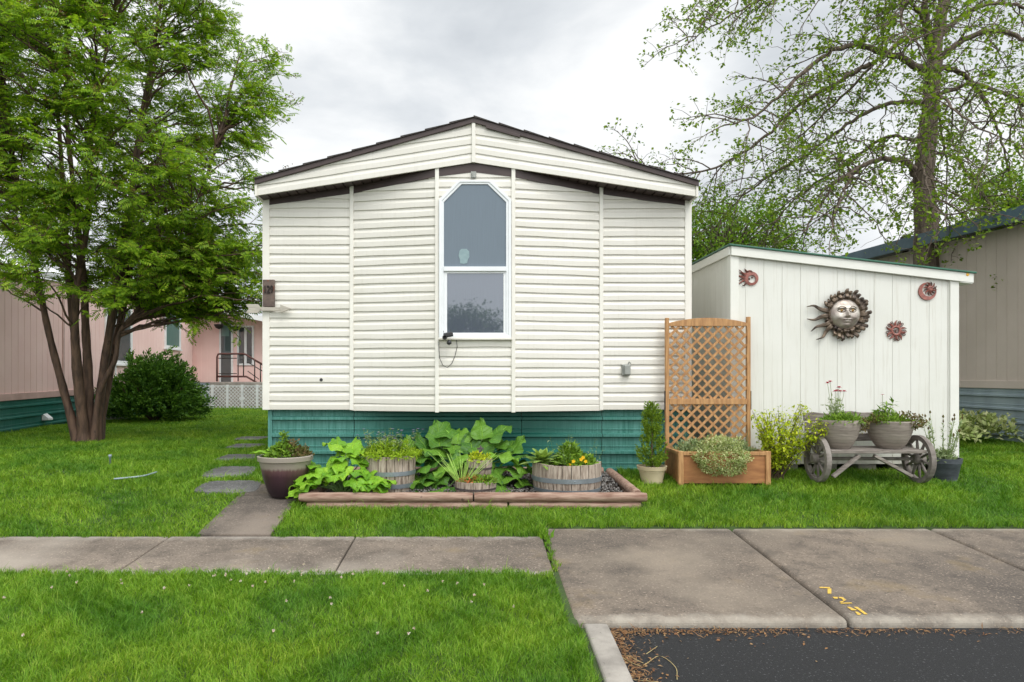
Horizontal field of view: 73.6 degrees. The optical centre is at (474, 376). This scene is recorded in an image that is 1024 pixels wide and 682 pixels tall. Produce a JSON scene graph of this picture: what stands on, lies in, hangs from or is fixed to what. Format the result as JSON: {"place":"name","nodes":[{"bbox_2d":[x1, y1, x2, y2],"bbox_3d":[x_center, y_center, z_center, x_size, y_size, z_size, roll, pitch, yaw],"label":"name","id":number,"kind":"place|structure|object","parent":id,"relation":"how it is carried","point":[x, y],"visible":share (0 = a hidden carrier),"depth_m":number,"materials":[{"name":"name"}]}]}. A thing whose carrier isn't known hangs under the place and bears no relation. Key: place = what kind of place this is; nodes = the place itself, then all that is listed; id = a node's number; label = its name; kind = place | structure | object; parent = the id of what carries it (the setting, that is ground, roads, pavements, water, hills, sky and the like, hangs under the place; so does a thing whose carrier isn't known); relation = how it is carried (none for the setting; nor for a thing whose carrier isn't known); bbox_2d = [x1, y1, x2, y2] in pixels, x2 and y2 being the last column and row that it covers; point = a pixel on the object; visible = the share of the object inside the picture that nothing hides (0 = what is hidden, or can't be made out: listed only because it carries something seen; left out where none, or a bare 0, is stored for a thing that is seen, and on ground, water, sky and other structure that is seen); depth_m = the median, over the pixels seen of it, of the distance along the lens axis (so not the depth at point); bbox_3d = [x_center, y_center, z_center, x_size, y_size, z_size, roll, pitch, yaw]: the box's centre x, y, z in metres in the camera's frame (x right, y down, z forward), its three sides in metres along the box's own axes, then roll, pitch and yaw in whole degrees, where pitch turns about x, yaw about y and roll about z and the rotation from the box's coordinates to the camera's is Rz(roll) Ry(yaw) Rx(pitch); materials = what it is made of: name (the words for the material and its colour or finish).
{"place":"outdoors","nodes":[
{"label":"outdoors","id":0,"kind":"place"},
{"bbox_2d":[197,483,298,536],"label":"garden path","id":1,"kind":"structure","parent":0,"point":[257,513],"depth_m":6.04,"materials":[{"name":"concrete"}]},
{"bbox_2d":[257,454,312,497],"bbox_3d":[-1.837,0.959,6.620,0.528,0.392,0.528,0,0,0],"label":"glazed pot","id":2,"kind":"object","parent":1,"relation":"on","point":[280,475],"visible":0.81,"depth_m":6.43,"materials":[{"name":"ceramic"}]},
{"bbox_2d":[249,430,314,457],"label":"pot plant","id":3,"kind":"object","parent":2,"relation":"in","point":[286,448],"visible":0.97,"depth_m":6.57,"materials":[{"name":"green plant"}]},
{"bbox_2d":[0,537,553,574],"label":"sidewalk","id":4,"kind":"structure","parent":0,"point":[342,554],"depth_m":5.20,"materials":[{"name":"concrete"}]},
{"bbox_2d":[0,405,1023,681],"bbox_3d":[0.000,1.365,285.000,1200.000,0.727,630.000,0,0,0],"label":"lawn","id":5,"kind":"structure","parent":0,"point":[578,526],"depth_m":4.60,"materials":[{"name":"plant"}]},
{"bbox_2d":[0,258,261,431],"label":"pink house","id":6,"kind":"structure","parent":5,"relation":"on","point":[30,395],"depth_m":14.33,"materials":[{"name":"paint"}]},
{"bbox_2d":[104,308,132,365],"bbox_3d":[-8.736,-0.994,16.782,0.090,1.471,1.585,0,0,-5],"label":"window","id":7,"kind":"structure","parent":6,"relation":"in","point":[126,342],"depth_m":17.10,"materials":[{"name":"grey glass"}]},
{"bbox_2d":[164,314,181,350],"bbox_3d":[-9.055,-1.401,20.489,0.090,1.231,1.389,0,0,-5],"label":"window","id":8,"kind":"structure","parent":6,"relation":"in","point":[172,335],"depth_m":20.47,"materials":[{"name":"glass"}]},
{"bbox_2d":[214,324,223,328],"bbox_3d":[-8.510,-1.882,22.700,0.320,0.640,0.312,0,0,0],"label":"hanging basket","id":9,"kind":"object","parent":6,"relation":"hanging from","point":[218,326],"visible":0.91,"depth_m":22.60,"materials":[{"name":"metal"}]},
{"bbox_2d":[219,320,232,381],"bbox_3d":[-8.364,-0.841,22.980,0.453,2.069,0.080,0,0,0],"label":"door","id":10,"kind":"structure","parent":6,"relation":"in","point":[225,335],"depth_m":22.95,"materials":[{"name":"white glass"}]},
{"bbox_2d":[237,326,253,364],"bbox_3d":[-7.717,-1.035,22.985,0.560,1.336,0.050,0,0,0],"label":"window","id":11,"kind":"structure","parent":6,"relation":"in","point":[246,346],"depth_m":22.98,"materials":[{"name":"grey glass"}]},
{"bbox_2d":[114,471,156,479],"bbox_3d":[-3.565,1.051,7.205,0.431,0.049,0.094,0,0,-42],"label":"hose","id":12,"kind":"object","parent":5,"relation":"on","point":[135,476],"visible":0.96,"depth_m":7.16,"materials":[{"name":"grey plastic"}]},
{"bbox_2d":[0,0,304,441],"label":"multi stemmed tree","id":13,"kind":"object","parent":5,"relation":"on","point":[188,272],"visible":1,"depth_m":9.87,"materials":[{"name":"green plant"}]},
{"bbox_2d":[94,345,216,420],"bbox_3d":[-7.203,0.157,15.300,2.654,1.750,2.662,0,0,0],"label":"juniper bush","id":14,"kind":"object","parent":5,"relation":"on","point":[159,386],"visible":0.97,"depth_m":14.80,"materials":[{"name":"green plant"}]},
{"bbox_2d":[193,385,261,408],"bbox_3d":[-7.858,0.646,20.997,3.249,0.760,0.066,0,0,0],"label":"lattice fence","id":15,"kind":"object","parent":5,"relation":"on","point":[240,399],"visible":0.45,"depth_m":20.99,"materials":[{"name":"white plastic"}]},
{"bbox_2d":[194,480,261,494],"bbox_3d":[-2.481,1.141,6.901,0.634,0.124,0.392,0,0,0],"label":"stepping stone","id":16,"kind":"object","parent":5,"relation":"on","point":[232,485],"visible":0.64,"depth_m":6.88,"materials":[{"name":"grey stone"}]},
{"bbox_2d":[201,466,256,478],"bbox_3d":[-2.673,1.074,7.491,0.517,0.111,0.509,0,0,0],"label":"stepping stone","id":17,"kind":"object","parent":5,"relation":"on","point":[234,470],"visible":0.58,"depth_m":7.46,"materials":[{"name":"grey stone"}]},
{"bbox_2d":[217,454,257,460],"bbox_3d":[-2.919,1.032,8.456,0.478,0.080,0.516,0,0,0],"label":"stepping stone","id":18,"kind":"object","parent":5,"relation":"on","point":[239,456],"visible":0.32,"depth_m":8.47,"materials":[{"name":"grey stone"}]},
{"bbox_2d":[227,443,264,447],"bbox_3d":[-3.264,1.020,9.738,0.468,0.071,0.557,0,0,0],"label":"stepping stone","id":19,"kind":"object","parent":5,"relation":"on","point":[243,445],"visible":0.27,"depth_m":9.72,"materials":[{"name":"grey stone"}]},
{"bbox_2d":[235,436,267,440],"bbox_3d":[-3.571,1.016,10.882,0.476,0.068,0.568,0,0,0],"label":"stepping stone","id":20,"kind":"object","parent":5,"relation":"on","point":[250,437],"visible":0.37,"depth_m":10.94,"materials":[{"name":"grey stone"}]},
{"bbox_2d":[3,563,537,636],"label":"clover flowers","id":21,"kind":"object","parent":5,"relation":"on","point":[383,583],"visible":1,"depth_m":4.43,"materials":[{"name":"white flower petals"}]},
{"bbox_2d":[299,467,646,509],"bbox_3d":[-0.018,1.122,6.905,3.225,0.268,1.204,0,0,0],"label":"log border","id":22,"kind":"object","parent":5,"relation":"on","point":[631,495],"visible":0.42,"depth_m":6.32,"materials":[{"name":"brown wood"}]},
{"bbox_2d":[326,471,623,502],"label":"gravel","id":23,"kind":"structure","parent":5,"relation":"on","point":[603,485],"depth_m":6.84,"materials":[{"name":"gravel"}]},
{"bbox_2d":[285,436,396,498],"bbox_3d":[-1.269,0.884,6.611,1.066,0.560,0.657,0,0,0],"label":"broad leaved plant","id":24,"kind":"object","parent":23,"relation":"on","point":[338,470],"visible":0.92,"depth_m":6.48,"materials":[{"name":"green plant"}]},
{"bbox_2d":[364,453,415,491],"bbox_3d":[-0.855,0.956,6.860,0.526,0.351,0.526,0,0,0],"label":"barrel planter","id":25,"kind":"object","parent":23,"relation":"on","point":[401,472],"visible":0.63,"depth_m":6.64,"materials":[{"name":"wood"}]},
{"bbox_2d":[355,428,423,461],"bbox_3d":[-0.853,0.680,6.867,0.700,0.326,0.648,0,0,0],"label":"groundcover plant","id":26,"kind":"object","parent":25,"relation":"in","point":[386,447],"visible":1,"depth_m":6.74,"materials":[{"name":"green plant"}]},
{"bbox_2d":[403,417,535,491],"bbox_3d":[-0.059,0.869,6.974,1.525,0.852,0.890,0,0,0],"label":"broad leaved plant","id":27,"kind":"object","parent":23,"relation":"on","point":[445,439],"visible":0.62,"depth_m":7.07,"materials":[{"name":"green plant"}]},
{"bbox_2d":[455,445,496,499],"bbox_3d":[0.006,0.922,6.612,0.406,0.482,0.470,0,0,0],"label":"tiered barrel planter","id":28,"kind":"object","parent":23,"relation":"on","point":[460,486],"visible":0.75,"depth_m":6.50,"materials":[{"name":"wood"}]},
{"bbox_2d":[434,453,500,484],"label":"succulent plant","id":29,"kind":"object","parent":28,"relation":"on","point":[473,478],"visible":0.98,"depth_m":6.50,"materials":[{"name":"green plant"}]},
{"bbox_2d":[467,449,492,462],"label":"succulent plant","id":30,"kind":"object","parent":28,"relation":"on","point":[472,456],"visible":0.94,"depth_m":6.65,"materials":[{"name":"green plant"}]},
{"bbox_2d":[532,460,601,491],"bbox_3d":[0.912,0.993,6.779,0.693,0.300,0.694,0,0,0],"label":"barrel planter","id":31,"kind":"object","parent":23,"relation":"on","point":[580,478],"visible":0.77,"depth_m":6.49,"materials":[{"name":"wood"}]},
{"bbox_2d":[519,448,561,469],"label":"rosette plant","id":32,"kind":"object","parent":31,"relation":"in","point":[542,456],"visible":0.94,"depth_m":6.68,"materials":[{"name":"green plant"}]},
{"bbox_2d":[547,434,603,467],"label":"pansy plant","id":33,"kind":"object","parent":31,"relation":"in","point":[570,454],"visible":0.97,"depth_m":6.69,"materials":[{"name":"green plant"}]},
{"bbox_2d":[254,115,698,470],"bbox_3d":[0.019,-0.817,14.795,4.761,3.943,15.010,0,0,0],"label":"mobile home","id":34,"kind":"object","parent":5,"relation":"on","point":[547,281],"visible":0.96,"depth_m":7.50,"materials":[{"name":"beige plastic"}]},
{"bbox_2d":[246,304,290,312],"bbox_3d":[-2.270,-0.743,7.517,0.498,0.098,0.030,0,0,0],"label":"arrow sign","id":35,"kind":"object","parent":34,"relation":"attached to","point":[255,308],"visible":1,"depth_m":7.50,"materials":[{"name":"white wood"}]},
{"bbox_2d":[263,280,274,306],"bbox_3d":[-2.273,-0.915,7.532,0.127,0.298,0.047,0,0,0],"label":"house number sign","id":36,"kind":"object","parent":34,"relation":"attached to","point":[268,293],"visible":1,"depth_m":7.52,"materials":[{"name":"metal"}]},
{"bbox_2d":[438,329,457,367],"bbox_3d":[-0.289,-0.293,7.262,0.205,0.407,0.181,0,0,0],"label":"security camera","id":37,"kind":"object","parent":34,"relation":"attached to","point":[446,335],"visible":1,"depth_m":7.23,"materials":[{"name":"black plastic"}]},
{"bbox_2d":[471,171,475,178],"bbox_3d":[-0.014,-2.164,7.343,0.060,0.080,0.075,0,0,0],"label":"gable hook","id":38,"kind":"object","parent":34,"relation":"attached to","point":[473,174],"visible":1,"depth_m":7.32,"materials":[{"name":"white plastic"}]},
{"bbox_2d":[438,180,511,339],"bbox_3d":[0.003,-1.249,7.356,0.790,1.714,0.088,0,0,0],"label":"window","id":39,"kind":"structure","parent":34,"relation":"in","point":[475,215],"depth_m":7.34,"materials":[{"name":"white plastic"}]},
{"bbox_2d":[622,362,630,375],"bbox_3d":[1.674,-0.085,7.534,0.100,0.158,0.077,0,0,0],"label":"outlet box","id":40,"kind":"object","parent":34,"relation":"attached to","point":[626,369],"visible":1,"depth_m":7.50,"materials":[{"name":"white plastic"}]},
{"bbox_2d":[584,624,633,681],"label":"curb","id":41,"kind":"structure","parent":5,"relation":"on","point":[612,666],"depth_m":3.54,"materials":[{"name":"concrete"}]},
{"bbox_2d":[637,464,666,483],"bbox_3d":[1.840,1.018,7.100,0.310,0.178,0.310,0,0,0],"label":"cream pot","id":42,"kind":"object","parent":5,"relation":"on","point":[653,474],"visible":0.84,"depth_m":7.00,"materials":[{"name":"ceramic"}]},
{"bbox_2d":[635,400,668,466],"bbox_3d":[1.836,0.598,7.104,0.354,0.702,0.344,0,0,30],"label":"potted conifer","id":43,"kind":"object","parent":42,"relation":"on","point":[653,428],"visible":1,"depth_m":7.06,"materials":[{"name":"green plant"}]},
{"bbox_2d":[664,317,770,484],"bbox_3d":[2.538,0.231,7.202,0.939,1.757,0.535,0,0,0],"label":"trellis planter","id":44,"kind":"object","parent":5,"relation":"on","point":[683,466],"visible":0.89,"depth_m":7.44,"materials":[{"name":"brown wood"}]},
{"bbox_2d":[669,427,759,451],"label":"herb plant","id":45,"kind":"object","parent":44,"relation":"on","point":[689,446],"visible":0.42,"depth_m":7.21,"materials":[{"name":"green plant"}]},
{"bbox_2d":[688,433,753,477],"bbox_3d":[2.499,0.794,6.934,0.650,0.455,0.546,0,0,0],"label":"variegated bush","id":46,"kind":"object","parent":44,"relation":"in","point":[741,461],"visible":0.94,"depth_m":6.82,"materials":[{"name":"green plant"}]},
{"bbox_2d":[692,187,822,262],"bbox_3d":[7.339,-2.261,19.995,5.622,6.537,3.950,0,0,0],"label":"background tree","id":47,"kind":"object","parent":5,"relation":"on","point":[743,237],"visible":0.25,"depth_m":19.29,"materials":[{"name":"green plant"}]},
{"bbox_2d":[750,401,828,479],"bbox_3d":[3.287,0.673,7.104,0.812,0.827,0.471,0,0,16],"label":"golden shrub","id":48,"kind":"object","parent":5,"relation":"on","point":[780,450],"visible":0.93,"depth_m":7.08,"materials":[{"name":"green plant"}]},
{"bbox_2d":[594,0,1023,287],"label":"sparse tree","id":49,"kind":"object","parent":5,"relation":"on","point":[922,185],"visible":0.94,"depth_m":11.54,"materials":[{"name":"green plant"}]},
{"bbox_2d":[688,243,976,471],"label":"garden shed","id":50,"kind":"structure","parent":5,"relation":"on","point":[795,362],"depth_m":7.55,"materials":[{"name":"paint"}]},
{"bbox_2d":[739,269,757,285],"bbox_3d":[3.000,-1.094,7.540,0.260,0.192,0.016,0,0,0],"label":"sun ornament","id":51,"kind":"object","parent":50,"relation":"attached to","point":[745,276],"visible":1,"depth_m":7.54,"materials":[{"name":"metal"}]},
{"bbox_2d":[807,288,871,340],"bbox_3d":[4.011,-0.676,7.475,0.710,0.582,0.140,0,0,0],"label":"sun sculpture","id":52,"kind":"object","parent":50,"relation":"attached to","point":[847,315],"visible":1,"depth_m":7.49,"materials":[{"name":"grey metal"}]},
{"bbox_2d":[886,320,906,340],"bbox_3d":[4.653,-0.504,7.539,0.231,0.232,0.014,0,0,0],"label":"sun ornament","id":53,"kind":"object","parent":50,"relation":"attached to","point":[899,331],"visible":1,"depth_m":7.54,"materials":[{"name":"red ceramic"}]},
{"bbox_2d":[918,282,936,299],"bbox_3d":[5.001,-0.942,7.537,0.206,0.204,0.021,0,0,0],"label":"moon ornament","id":54,"kind":"object","parent":50,"relation":"attached to","point":[930,289],"visible":1,"depth_m":7.54,"materials":[{"name":"metal"}]},
{"bbox_2d":[803,411,936,482],"bbox_3d":[4.050,0.736,7.099,1.140,0.719,0.647,0,0,0],"label":"wagon wheel bench","id":55,"kind":"object","parent":5,"relation":"on","point":[906,451],"visible":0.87,"depth_m":6.97,"materials":[{"name":"grey wood"}]},
{"bbox_2d":[816,418,860,448],"bbox_3d":[3.740,0.591,7.020,0.416,0.293,0.416,0,0,0],"label":"bowl planter","id":56,"kind":"object","parent":55,"relation":"on","point":[840,435],"visible":0.82,"depth_m":6.88,"materials":[{"name":"beige ceramic"}]},
{"bbox_2d":[819,380,869,433],"bbox_3d":[3.754,0.316,6.991,0.484,0.547,0.439,0,0,-26],"label":"flowering plant","id":57,"kind":"object","parent":56,"relation":"in","point":[841,416],"visible":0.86,"depth_m":6.96,"materials":[{"name":"green plant"}]},
{"bbox_2d":[866,421,914,448],"bbox_3d":[4.263,0.596,7.020,0.444,0.283,0.444,0,0,0],"label":"bowl planter","id":58,"kind":"object","parent":55,"relation":"on","point":[893,435],"visible":0.85,"depth_m":6.87,"materials":[{"name":"beige ceramic"}]},
{"bbox_2d":[865,394,927,430],"bbox_3d":[4.278,0.371,6.976,0.606,0.372,0.463,0,0,30],"label":"trailing plant","id":59,"kind":"object","parent":58,"relation":"in","point":[882,416],"visible":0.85,"depth_m":6.93,"materials":[{"name":"green plant"}]},
{"bbox_2d":[841,205,1023,442],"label":"taupe house","id":60,"kind":"structure","parent":5,"relation":"on","point":[991,350],"depth_m":10.86,"materials":[{"name":"paint"}]},
{"bbox_2d":[927,457,962,481],"bbox_3d":[4.946,0.982,7.200,0.332,0.245,0.332,0,0,0],"label":"plastic pot","id":61,"kind":"object","parent":5,"relation":"on","point":[949,470],"visible":0.66,"depth_m":7.08,"materials":[{"name":"plastic"}]},
{"bbox_2d":[922,410,962,462],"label":"upright plant","id":62,"kind":"object","parent":61,"relation":"on","point":[943,453],"visible":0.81,"depth_m":7.14,"materials":[{"name":"green plant"}]},
{"bbox_2d":[958,160,1023,217],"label":"background tree","id":63,"kind":"object","parent":5,"relation":"on","point":[1021,183],"visible":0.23,"depth_m":25.66,"materials":[{"name":"green plant"}]},
{"bbox_2d":[959,408,1023,443],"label":"groundcover plant","id":64,"kind":"object","parent":5,"relation":"on","point":[971,428],"visible":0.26,"depth_m":9.79,"materials":[{"name":"green plant"}]},
{"bbox_2d":[0,0,1023,315],"label":"sky","id":65,"kind":"structure","parent":0,"point":[372,71],"materials":[{"name":"white"}]},
{"bbox_2d":[545,529,1023,627],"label":"driveway","id":66,"kind":"structure","parent":0,"point":[779,578],"depth_m":4.69,"materials":[{"name":"concrete"}]},
{"bbox_2d":[537,523,554,566],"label":"weed","id":67,"kind":"object","parent":66,"relation":"on","point":[544,532],"visible":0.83,"depth_m":5.59,"materials":[{"name":"green plant"}]},
{"bbox_2d":[820,587,866,614],"bbox_3d":[2.302,1.403,4.280,0.076,0.029,0.449,0,0,0],"label":"painted number","id":68,"kind":"object","parent":66,"relation":"on","point":[844,599],"visible":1,"depth_m":4.23,"materials":[{"name":"yellow paint"}]},
{"bbox_2d":[558,626,1023,681],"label":"road","id":69,"kind":"structure","parent":0,"point":[913,655],"depth_m":3.61,"materials":[{"name":"grey asphalt"}]},
{"bbox_2d":[624,646,676,681],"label":"straw stalk","id":70,"kind":"object","parent":69,"relation":"on","point":[649,661],"visible":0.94,"depth_m":3.52,"materials":[{"name":"beige plant"}]},
{"bbox_2d":[610,624,1023,681],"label":"leaf litter","id":71,"kind":"object","parent":69,"relation":"on","point":[632,641],"visible":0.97,"depth_m":3.90,"materials":[{"name":"brown plant"}]}
]}

